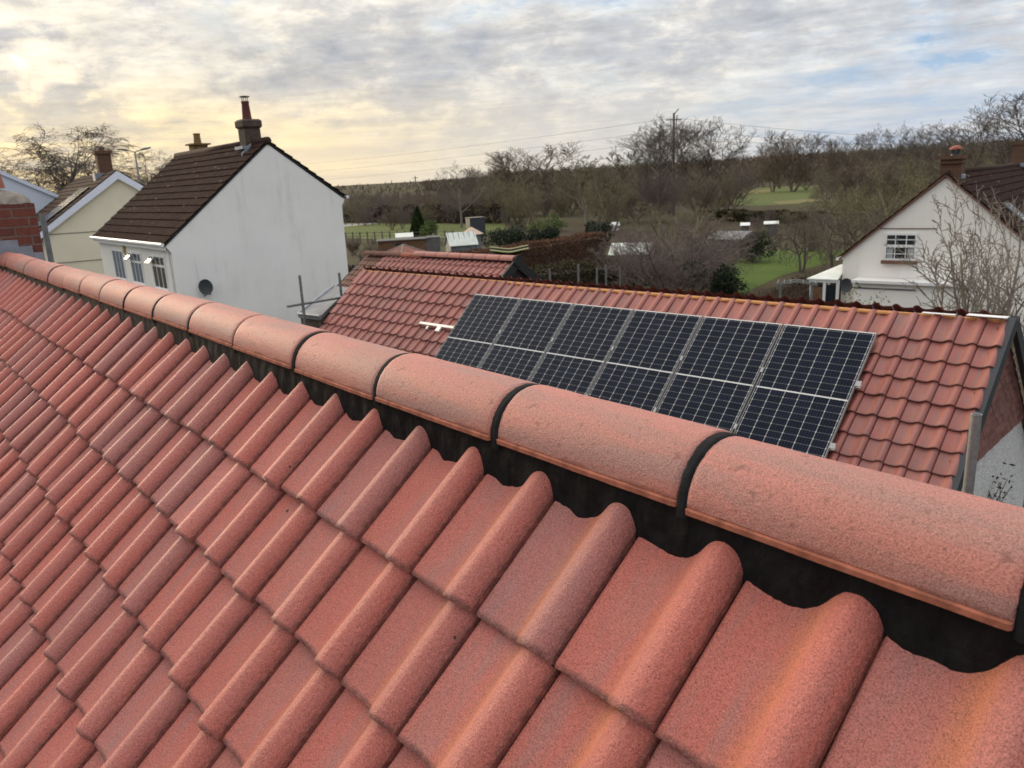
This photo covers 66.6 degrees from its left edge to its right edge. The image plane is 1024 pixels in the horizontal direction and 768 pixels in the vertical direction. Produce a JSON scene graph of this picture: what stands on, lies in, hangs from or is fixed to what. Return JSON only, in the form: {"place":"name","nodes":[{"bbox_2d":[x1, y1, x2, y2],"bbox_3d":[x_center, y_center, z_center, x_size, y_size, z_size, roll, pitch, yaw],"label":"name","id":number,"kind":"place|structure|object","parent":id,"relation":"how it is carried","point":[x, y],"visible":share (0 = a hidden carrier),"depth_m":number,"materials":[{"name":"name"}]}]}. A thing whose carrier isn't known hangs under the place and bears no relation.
{"place":"outdoors","nodes":[
{"label":"outdoors","id":0,"kind":"place"},
{"bbox_2d":[39,214,54,262],"bbox_3d":[-5.030,1.063,9.358,0.060,6.083,0.060,-14,19,-37],"label":"scaffold pole","id":1,"kind":"object","parent":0,"point":[46,237],"visible":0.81,"depth_m":8.63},
{"bbox_2d":[36,147,144,274],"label":"cream house","id":2,"kind":"structure","parent":0,"point":[93,208],"depth_m":36.33,"materials":[{"name":"beige paint"}]},
{"bbox_2d":[57,187,88,206],"bbox_3d":[-21.090,-8.963,37.451,1.166,0.856,2.890,-13,18,-34],"label":"solar panel","id":3,"kind":"object","parent":2,"relation":"on","point":[72,197],"visible":0.99,"depth_m":37.17,"materials":[{"name":"beige glass"}]},
{"bbox_2d":[89,96,348,323],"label":"white house","id":4,"kind":"structure","parent":0,"point":[251,220],"depth_m":26.60,"materials":[{"name":"paint"}]},
{"bbox_2d":[111,249,128,281],"bbox_3d":[-15.018,-4.503,29.739,0.205,1.215,1.723,-14,19,-37],"label":"window","id":5,"kind":"structure","parent":4,"relation":"in","point":[119,263],"depth_m":29.72,"materials":[{"name":"glass"}]},
{"bbox_2d":[123,251,146,285],"bbox_3d":[-13.484,-4.086,27.858,0.298,1.215,1.604,-14,19,-37],"label":"window","id":6,"kind":"structure","parent":4,"relation":"in","point":[135,257],"depth_m":27.90,"materials":[{"name":"white plastic"}]},
{"bbox_2d":[144,254,170,291],"bbox_3d":[-11.759,-3.637,25.822,0.298,1.215,1.631,-14,19,-37],"label":"window","id":7,"kind":"structure","parent":4,"relation":"in","point":[158,264],"depth_m":25.86,"materials":[{"name":"white plastic"}]},
{"bbox_2d":[198,279,212,296],"bbox_3d":[-9.851,-3.103,25.126,0.406,0.551,0.491,-14,18,-36],"label":"satellite dish","id":8,"kind":"object","parent":4,"relation":"attached to","point":[205,286],"visible":1,"depth_m":25.11,"materials":[{"name":"black plastic"}]},
{"bbox_2d":[387,244,423,252],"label":"hipped roof","id":9,"kind":"structure","parent":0,"point":[405,248],"depth_m":24.11,"materials":[{"name":"tile"}]},
{"bbox_2d":[0,0,1023,192],"label":"sky","id":10,"kind":"structure","parent":0,"point":[328,81],"materials":[{"name":"grey"}]},
{"bbox_2d":[333,158,1023,507],"bbox_3d":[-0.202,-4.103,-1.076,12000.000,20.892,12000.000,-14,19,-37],"label":"ground","id":11,"kind":"structure","parent":0,"point":[576,221],"depth_m":100.33,"materials":[{"name":"plant"}]},
{"bbox_2d":[0,170,58,212],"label":"gabled house","id":12,"kind":"structure","parent":11,"relation":"on","point":[40,198],"depth_m":43.30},
{"bbox_2d":[0,122,153,193],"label":"birch tree","id":13,"kind":"object","parent":11,"relation":"on","point":[61,177],"visible":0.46,"depth_m":55.28,"materials":[{"name":"brown plant"}]},
{"bbox_2d":[112,149,173,184],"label":"birch tree","id":14,"kind":"object","parent":11,"relation":"on","point":[142,166],"visible":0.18,"depth_m":73.77,"materials":[{"name":"brown plant"}]},
{"bbox_2d":[337,251,424,286],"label":"old roof wing","id":15,"kind":"structure","parent":11,"relation":"on","point":[372,259],"depth_m":21.07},
{"bbox_2d":[345,230,453,243],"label":"paddock fence","id":16,"kind":"object","parent":11,"relation":"on","point":[389,232],"visible":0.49,"depth_m":86.35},
{"bbox_2d":[376,236,429,250],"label":"garden shed","id":17,"kind":"structure","parent":11,"relation":"on","point":[391,243],"depth_m":48.11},
{"bbox_2d":[409,206,425,236],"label":"conifer","id":18,"kind":"object","parent":11,"relation":"on","point":[417,222],"visible":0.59,"depth_m":85.17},
{"bbox_2d":[344,223,504,238],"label":"paddock","id":19,"kind":"structure","parent":11,"relation":"on","point":[377,228],"depth_m":111.56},
{"bbox_2d":[342,195,370,223],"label":"bare bush","id":20,"kind":"object","parent":19,"relation":"on","point":[361,207],"visible":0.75,"depth_m":136.13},
{"bbox_2d":[352,204,377,225],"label":"bare shrub","id":21,"kind":"object","parent":19,"relation":"on","point":[365,213],"visible":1,"depth_m":127.85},
{"bbox_2d":[371,189,398,210],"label":"bare shrub","id":22,"kind":"object","parent":19,"relation":"on","point":[387,202],"visible":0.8,"depth_m":140.25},
{"bbox_2d":[375,205,399,229],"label":"bare bush","id":23,"kind":"object","parent":19,"relation":"on","point":[394,219],"visible":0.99,"depth_m":111.40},
{"bbox_2d":[392,205,412,228],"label":"bare shrub","id":24,"kind":"object","parent":19,"relation":"on","point":[401,219],"visible":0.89,"depth_m":113.50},
{"bbox_2d":[342,202,509,223],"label":"rough hedge","id":25,"kind":"object","parent":19,"relation":"on","point":[470,210],"visible":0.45,"depth_m":123.26,"materials":[{"name":"plant"}]},
{"bbox_2d":[414,202,439,222],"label":"bare bush","id":26,"kind":"object","parent":19,"relation":"on","point":[426,217],"visible":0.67,"depth_m":113.40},
{"bbox_2d":[437,188,463,223],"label":"bare shrub","id":27,"kind":"object","parent":19,"relation":"on","point":[456,212],"visible":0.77,"depth_m":119.66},
{"bbox_2d":[425,162,502,227],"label":"bare tree","id":28,"kind":"object","parent":19,"relation":"on","point":[464,192],"visible":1,"depth_m":108.67,"materials":[{"name":"brown plant"}]},
{"bbox_2d":[471,166,543,223],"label":"bare bush","id":29,"kind":"object","parent":19,"relation":"on","point":[491,195],"visible":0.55,"depth_m":116.87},
{"bbox_2d":[419,220,438,236],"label":"evergreen bush","id":30,"kind":"object","parent":11,"relation":"on","point":[431,227],"visible":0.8,"depth_m":83.75,"materials":[{"name":"green plant"}]},
{"bbox_2d":[426,235,440,251],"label":"garden shed","id":31,"kind":"structure","parent":11,"relation":"on","point":[433,243],"depth_m":48.34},
{"bbox_2d":[375,251,543,279],"bbox_3d":[-1.510,-1.043,19.756,4.955,4.570,3.802,12,20,44],"label":"extension","id":32,"kind":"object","parent":11,"relation":"on","point":[504,266],"visible":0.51,"depth_m":18.49,"materials":[{"name":"red tile"}]},
{"bbox_2d":[444,231,478,252],"bbox_3d":[-3.851,-10.248,59.197,2.240,2.579,1.940,-7,15,-17],"label":"greenhouse","id":33,"kind":"object","parent":11,"relation":"on","point":[459,241],"visible":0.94,"depth_m":58.52,"materials":[{"name":"grey glass"}]},
{"bbox_2d":[465,216,485,234],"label":"field shelter","id":34,"kind":"object","parent":11,"relation":"on","point":[477,223],"visible":0.67,"depth_m":91.51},
{"bbox_2d":[481,223,530,246],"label":"evergreen bush","id":35,"kind":"object","parent":11,"relation":"on","point":[513,234],"visible":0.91,"depth_m":70.96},
{"bbox_2d":[490,245,528,262],"bbox_3d":[-0.105,-6.625,44.780,2.209,2.534,0.985,-3,15,0],"label":"swing seat","id":36,"kind":"object","parent":11,"relation":"on","point":[510,251],"visible":0.91,"depth_m":44.51,"materials":[{"name":"beige fabric"}]},
{"bbox_2d":[0,174,1023,767],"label":"house","id":37,"kind":"structure","parent":11,"relation":"on","point":[230,536],"depth_m":1.46,"materials":[{"name":"red concrete"}]},
{"bbox_2d":[496,182,541,223],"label":"bare bush","id":38,"kind":"object","parent":11,"relation":"on","point":[505,205],"visible":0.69,"depth_m":109.99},
{"bbox_2d":[497,179,546,226],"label":"lichened tree","id":39,"kind":"object","parent":11,"relation":"on","point":[534,199],"visible":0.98,"depth_m":102.19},
{"bbox_2d":[469,141,587,214],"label":"bare tree","id":40,"kind":"object","parent":11,"relation":"on","point":[507,172],"visible":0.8,"depth_m":133.44,"materials":[{"name":"plant"}]},
{"bbox_2d":[450,231,608,268],"bbox_3d":[0.911,-8.498,52.731,1.965,2.451,19.128,9,19,37],"label":"beech hedge","id":41,"kind":"object","parent":11,"relation":"on","point":[554,251],"visible":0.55,"depth_m":54.80,"materials":[{"name":"brown plant"}]},
{"bbox_2d":[526,225,560,240],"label":"evergreen bush","id":42,"kind":"object","parent":11,"relation":"on","point":[548,232],"visible":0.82,"depth_m":74.32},
{"bbox_2d":[536,185,556,215],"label":"bare shrub","id":43,"kind":"object","parent":11,"relation":"on","point":[547,204],"visible":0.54,"depth_m":129.07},
{"bbox_2d":[524,214,568,230],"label":"evergreen bush","id":44,"kind":"object","parent":11,"relation":"on","point":[558,223],"visible":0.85,"depth_m":92.19,"materials":[{"name":"green plant"}]},
{"bbox_2d":[527,166,566,214],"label":"bare bush","id":45,"kind":"object","parent":11,"relation":"on","point":[540,184],"visible":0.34,"depth_m":132.08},
{"bbox_2d":[548,187,573,216],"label":"bare bush","id":46,"kind":"object","parent":11,"relation":"on","point":[561,205],"visible":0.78,"depth_m":124.67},
{"bbox_2d":[549,164,593,214],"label":"lichened tree","id":47,"kind":"object","parent":11,"relation":"on","point":[568,191],"visible":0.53,"depth_m":128.75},
{"bbox_2d":[533,149,646,227],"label":"bare tree","id":48,"kind":"object","parent":11,"relation":"on","point":[584,169],"visible":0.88,"depth_m":85.73,"materials":[{"name":"brown plant"}]},
{"bbox_2d":[583,220,613,241],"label":"evergreen bush","id":49,"kind":"object","parent":11,"relation":"on","point":[603,227],"visible":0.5,"depth_m":71.71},
{"bbox_2d":[528,249,674,286],"bbox_3d":[4.942,-6.150,43.395,10.456,2.208,2.643,-12,17,-31],"label":"rough hedge","id":50,"kind":"object","parent":11,"relation":"on","point":[566,272],"visible":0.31,"depth_m":41.90,"materials":[{"name":"plant"}]},
{"bbox_2d":[577,164,639,235],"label":"lichened tree","id":51,"kind":"object","parent":11,"relation":"on","point":[612,205],"visible":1,"depth_m":79.53,"materials":[{"name":"plant"}]},
{"bbox_2d":[608,165,672,221],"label":"lichened tree","id":52,"kind":"object","parent":11,"relation":"on","point":[632,205],"visible":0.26,"depth_m":103.32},
{"bbox_2d":[634,166,682,222],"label":"bare shrub","id":53,"kind":"object","parent":11,"relation":"on","point":[651,196],"visible":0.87,"depth_m":97.33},
{"bbox_2d":[649,167,692,213],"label":"bare shrub","id":54,"kind":"object","parent":11,"relation":"on","point":[676,201],"visible":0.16,"depth_m":118.97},
{"bbox_2d":[319,266,1023,506],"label":"outbuilding","id":55,"kind":"structure","parent":11,"relation":"on","point":[932,380],"depth_m":7.80,"materials":[{"name":"red tile"}]},
{"bbox_2d":[297,285,347,327],"bbox_3d":[-3.522,-0.483,15.332,0.721,2.713,2.356,0,15,10],"label":"lean to","id":56,"kind":"object","parent":55,"relation":"attached to","point":[317,314],"visible":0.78,"depth_m":14.56,"materials":[{"name":"white plastic"}]},
{"bbox_2d":[434,294,520,368],"bbox_3d":[-0.611,-0.624,11.309,0.966,1.148,1.228,12,20,44],"label":"solar panel","id":57,"kind":"object","parent":55,"relation":"attached to","point":[473,335],"visible":0.58,"depth_m":11.34,"materials":[{"name":"glass"}]},
{"bbox_2d":[419,321,861,388],"bbox_3d":[0.860,-0.273,9.876,6.852,0.451,0.431,12,20,44],"label":"mounting rail","id":58,"kind":"object","parent":55,"relation":"attached to","point":[441,326],"visible":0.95,"depth_m":11.88,"materials":[{"name":"silver metal"}]},
{"bbox_2d":[479,299,573,380],"bbox_3d":[0.095,-0.479,10.624,0.966,1.148,1.228,12,20,44],"label":"solar panel","id":59,"kind":"object","parent":58,"relation":"attached to","point":[523,342],"visible":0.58,"depth_m":10.65,"materials":[{"name":"glass"}]},
{"bbox_2d":[588,310,702,411],"bbox_3d":[1.506,-0.189,9.253,0.966,1.148,1.228,12,20,44],"label":"solar panel","id":60,"kind":"object","parent":58,"relation":"attached to","point":[642,363],"visible":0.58,"depth_m":9.26,"materials":[{"name":"glass"}]},
{"bbox_2d":[656,316,782,432],"bbox_3d":[2.211,-0.044,8.568,0.966,1.148,1.228,12,20,44],"label":"solar panel","id":61,"kind":"object","parent":58,"relation":"attached to","point":[715,378],"visible":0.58,"depth_m":8.57,"materials":[{"name":"glass"}]},
{"bbox_2d":[734,324,876,457],"bbox_3d":[2.916,0.101,7.883,0.966,1.148,1.228,12,20,44],"label":"solar panel","id":62,"kind":"object","parent":58,"relation":"attached to","point":[801,396],"visible":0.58,"depth_m":7.87,"materials":[{"name":"glass"}]},
{"bbox_2d":[586,394,835,450],"bbox_3d":[0.789,0.173,9.541,6.362,0.154,0.122,12,20,44],"label":"mounting rail","id":63,"kind":"object","parent":55,"relation":"attached to","point":[832,446],"visible":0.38,"depth_m":7.37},
{"bbox_2d":[530,304,633,394],"bbox_3d":[0.800,-0.334,9.938,0.966,1.148,1.228,12,20,44],"label":"solar panel","id":64,"kind":"object","parent":63,"relation":"attached to","point":[578,352],"visible":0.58,"depth_m":9.96,"materials":[{"name":"glass"}]},
{"bbox_2d":[606,110,737,221],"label":"bare tree","id":65,"kind":"object","parent":11,"relation":"on","point":[658,157],"visible":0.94,"depth_m":97.28,"materials":[{"name":"brown wood"}]},
{"bbox_2d":[592,209,759,289],"bbox_3d":[7.647,-6.263,38.093,8.514,4.536,7.924,10,19,39],"label":"bare shrub","id":66,"kind":"object","parent":11,"relation":"on","point":[642,264],"visible":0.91,"depth_m":37.82,"materials":[{"name":"plant"}]},
{"bbox_2d":[618,196,739,269],"bbox_3d":[10.953,-9.477,49.002,8.527,4.947,6.327,-11,17,-28],"label":"lichened tree","id":67,"kind":"object","parent":11,"relation":"on","point":[705,214],"visible":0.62,"depth_m":48.75,"materials":[{"name":"plant"}]},
{"bbox_2d":[336,136,1023,203],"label":"woodland","id":68,"kind":"object","parent":11,"relation":"on","point":[438,186],"visible":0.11,"depth_m":461.73,"materials":[{"name":"brown wood"}]},
{"bbox_2d":[652,251,730,292],"bbox_3d":[8.593,-5.262,37.924,4.458,2.572,4.789,-8,15,-17],"label":"bare shrub","id":69,"kind":"object","parent":11,"relation":"on","point":[674,286],"visible":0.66,"depth_m":37.07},
{"bbox_2d":[665,176,730,223],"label":"bare tree","id":70,"kind":"object","parent":11,"relation":"on","point":[709,197],"visible":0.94,"depth_m":91.89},
{"bbox_2d":[679,158,741,210],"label":"lichened tree","id":71,"kind":"object","parent":11,"relation":"on","point":[724,185],"visible":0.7,"depth_m":98.24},
{"bbox_2d":[652,116,771,209],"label":"bare tree","id":72,"kind":"object","parent":11,"relation":"on","point":[707,163],"visible":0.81,"depth_m":102.77,"materials":[{"name":"brown plant"}]},
{"bbox_2d":[677,258,750,297],"bbox_3d":[9.659,-4.977,37.440,1.852,2.179,3.833,-14,19,-37],"label":"evergreen bush","id":73,"kind":"object","parent":11,"relation":"on","point":[726,282],"visible":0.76,"depth_m":36.51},
{"bbox_2d":[676,222,763,286],"bbox_3d":[11.014,-7.192,42.791,5.448,3.618,5.853,-9,16,-22],"label":"bare shrub","id":74,"kind":"object","parent":11,"relation":"on","point":[732,245],"visible":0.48,"depth_m":42.17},
{"bbox_2d":[708,231,756,257],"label":"garden shed","id":75,"kind":"structure","parent":11,"relation":"on","point":[733,237],"depth_m":56.46,"materials":[{"name":"grey stone"}]},
{"bbox_2d":[703,159,767,208],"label":"bare shrub","id":76,"kind":"object","parent":11,"relation":"on","point":[743,182],"visible":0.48,"depth_m":109.07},
{"bbox_2d":[703,208,826,223],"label":"rough hedge","id":77,"kind":"object","parent":11,"relation":"on","point":[739,215],"visible":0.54,"depth_m":92.30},
{"bbox_2d":[734,268,841,301],"bbox_3d":[11.701,-3.356,31.900,2.892,1.989,12.116,10,20,41],"label":"rough hedge","id":78,"kind":"object","parent":11,"relation":"on","point":[794,291],"visible":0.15,"depth_m":31.45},
{"bbox_2d":[776,279,817,299],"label":"garden arch","id":79,"kind":"structure","parent":11,"relation":"on","point":[796,281],"depth_m":26.32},
{"bbox_2d":[803,167,851,206],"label":"bare tree","id":80,"kind":"object","parent":11,"relation":"on","point":[815,181],"visible":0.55,"depth_m":115.26,"materials":[{"name":"brown plant"}]},
{"bbox_2d":[814,131,876,189],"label":"bare tree","id":81,"kind":"object","parent":11,"relation":"on","point":[831,157],"visible":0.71,"depth_m":176.92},
{"bbox_2d":[826,176,866,214],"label":"lichened tree","id":82,"kind":"object","parent":11,"relation":"on","point":[857,190],"visible":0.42,"depth_m":91.11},
{"bbox_2d":[801,196,898,271],"bbox_3d":[17.368,-6.538,38.765,4.869,5.508,7.025,-8,16,-20],"label":"apple tree","id":83,"kind":"object","parent":11,"relation":"on","point":[830,255],"visible":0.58,"depth_m":39.47,"materials":[{"name":"plant"}]},
{"bbox_2d":[828,158,885,211],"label":"bare tree","id":84,"kind":"object","parent":11,"relation":"on","point":[858,171],"visible":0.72,"depth_m":96.81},
{"bbox_2d":[833,124,900,195],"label":"bare tree","id":85,"kind":"object","parent":11,"relation":"on","point":[870,147],"visible":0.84,"depth_m":144.07,"materials":[{"name":"brown plant"}]},
{"bbox_2d":[822,162,936,236],"bbox_3d":[22.868,-10.537,48.139,7.118,6.328,9.593,2,15,16],"label":"lichened tree","id":86,"kind":"object","parent":11,"relation":"on","point":[863,205],"visible":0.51,"depth_m":48.13,"materials":[{"name":"plant"}]},
{"bbox_2d":[862,159,914,208],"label":"bare tree","id":87,"kind":"object","parent":11,"relation":"on","point":[888,166],"visible":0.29,"depth_m":103.50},
{"bbox_2d":[870,169,921,204],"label":"bare tree","id":88,"kind":"object","parent":11,"relation":"on","point":[894,179],"visible":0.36,"depth_m":97.39,"materials":[{"name":"brown plant"}]},
{"bbox_2d":[878,120,925,172],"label":"bare tree","id":89,"kind":"object","parent":11,"relation":"on","point":[902,149],"visible":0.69,"depth_m":146.55,"materials":[{"name":"brown plant"}]},
{"bbox_2d":[885,122,937,175],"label":"bare tree","id":90,"kind":"object","parent":11,"relation":"on","point":[919,157],"visible":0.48,"depth_m":151.22,"materials":[{"name":"brown plant"}]},
{"bbox_2d":[807,142,1023,334],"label":"gable house","id":91,"kind":"structure","parent":11,"relation":"on","point":[872,266],"depth_m":27.95,"materials":[{"name":"paint"}]},
{"bbox_2d":[840,278,852,293],"bbox_3d":[12.533,-3.678,29.207,0.420,0.569,0.480,1,15,13],"label":"satellite dish","id":92,"kind":"object","parent":91,"relation":"attached to","point":[846,284],"visible":1,"depth_m":29.21,"materials":[{"name":"black plastic"}]},
{"bbox_2d":[881,233,917,264],"bbox_3d":[14.070,-4.909,28.280,1.192,1.099,0.231,9,19,38],"label":"window","id":93,"kind":"structure","parent":91,"relation":"in","point":[906,240],"depth_m":28.31,"materials":[{"name":"white plastic"}]},
{"bbox_2d":[867,152,976,210],"bbox_3d":[29.447,-12.078,51.833,11.725,6.818,8.699,-10,16,-26],"label":"lichened tree","id":94,"kind":"object","parent":11,"relation":"on","point":[914,179],"visible":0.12,"depth_m":50.65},
{"bbox_2d":[887,150,970,197],"bbox_3d":[31.800,-13.184,55.167,8.699,7.048,11.725,-12,17,-31],"label":"lichened tree","id":95,"kind":"object","parent":11,"relation":"on","point":[908,168],"visible":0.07,"depth_m":58.03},
{"bbox_2d":[916,118,972,178],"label":"bare tree","id":96,"kind":"object","parent":11,"relation":"on","point":[940,141],"visible":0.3,"depth_m":155.38,"materials":[{"name":"brown plant"}]},
{"bbox_2d":[873,108,1021,170],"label":"bare tree","id":97,"kind":"object","parent":11,"relation":"on","point":[958,137],"visible":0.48,"depth_m":91.85,"materials":[{"name":"brown plant"}]},
{"bbox_2d":[885,177,1023,352],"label":"garden tree","id":98,"kind":"object","parent":11,"relation":"on","point":[966,306],"visible":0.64,"depth_m":18.17,"materials":[{"name":"plant"}]},
{"bbox_2d":[891,92,1023,172],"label":"bare tree","id":99,"kind":"object","parent":11,"relation":"on","point":[1008,154],"visible":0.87,"depth_m":49.94,"materials":[{"name":"brown plant"}]},
{"bbox_2d":[935,139,997,168],"bbox_3d":[36.592,-14.047,56.362,10.659,7.667,7.909,-1,15,7],"label":"lichened tree","id":100,"kind":"object","parent":11,"relation":"on","point":[977,157],"visible":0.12,"depth_m":56.32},
{"bbox_2d":[962,412,981,494],"bbox_3d":[2.873,2.456,5.244,0.060,4.724,0.070,-14,19,-37],"label":"scaffold pole","id":101,"kind":"object","parent":11,"relation":"on","point":[972,451],"visible":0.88,"depth_m":4.68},
{"bbox_2d":[935,186,1023,383],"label":"garden tree","id":102,"kind":"object","parent":11,"relation":"on","point":[996,302],"visible":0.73,"depth_m":16.23,"materials":[{"name":"plant"}]},
{"bbox_2d":[740,189,772,194],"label":"meadow","id":103,"kind":"structure","parent":0,"point":[762,191],"depth_m":205.44,"materials":[{"name":"plant"}]},
{"bbox_2d":[751,141,792,191],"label":"bare tree","id":104,"kind":"object","parent":103,"relation":"on","point":[768,172],"visible":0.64,"depth_m":196.79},
{"bbox_2d":[721,185,819,205],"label":"meadow","id":105,"kind":"structure","parent":0,"point":[784,193],"depth_m":167.73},
{"bbox_2d":[756,128,838,191],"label":"bare tree","id":106,"kind":"object","parent":105,"relation":"on","point":[798,159],"visible":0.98,"depth_m":189.57,"materials":[{"name":"plant"}]},
{"bbox_2d":[788,162,819,189],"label":"bare bush","id":107,"kind":"object","parent":105,"relation":"on","point":[805,178],"visible":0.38,"depth_m":199.46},
{"bbox_2d":[733,249,843,293],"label":"lawn","id":108,"kind":"structure","parent":0,"point":[772,268],"depth_m":50.03,"materials":[{"name":"plant"}]},
{"bbox_2d":[727,230,778,262],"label":"evergreen bush","id":109,"kind":"object","parent":108,"relation":"on","point":[754,249],"visible":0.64,"depth_m":52.54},
{"bbox_2d":[767,209,829,272],"bbox_3d":[17.293,-8.309,47.099,3.571,4.343,5.152,5,17,28],"label":"apple tree","id":110,"kind":"object","parent":108,"relation":"on","point":[796,245],"visible":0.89,"depth_m":46.64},
{"bbox_2d":[796,166,939,247],"bbox_3d":[25.085,-12.201,54.563,9.593,6.073,7.118,3,16,22],"label":"lichened tree","id":111,"kind":"object","parent":108,"relation":"on","point":[836,207],"visible":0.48,"depth_m":53.79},
{"label":"garden lawn","id":112,"kind":"structure","parent":0,"visible":0},
{"bbox_2d":[585,236,667,286],"bbox_3d":[6.106,-6.519,42.293,4.953,3.030,5.321,9,19,37],"label":"bare shrub","id":113,"kind":"object","parent":112,"relation":"on","point":[609,270],"visible":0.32,"depth_m":42.13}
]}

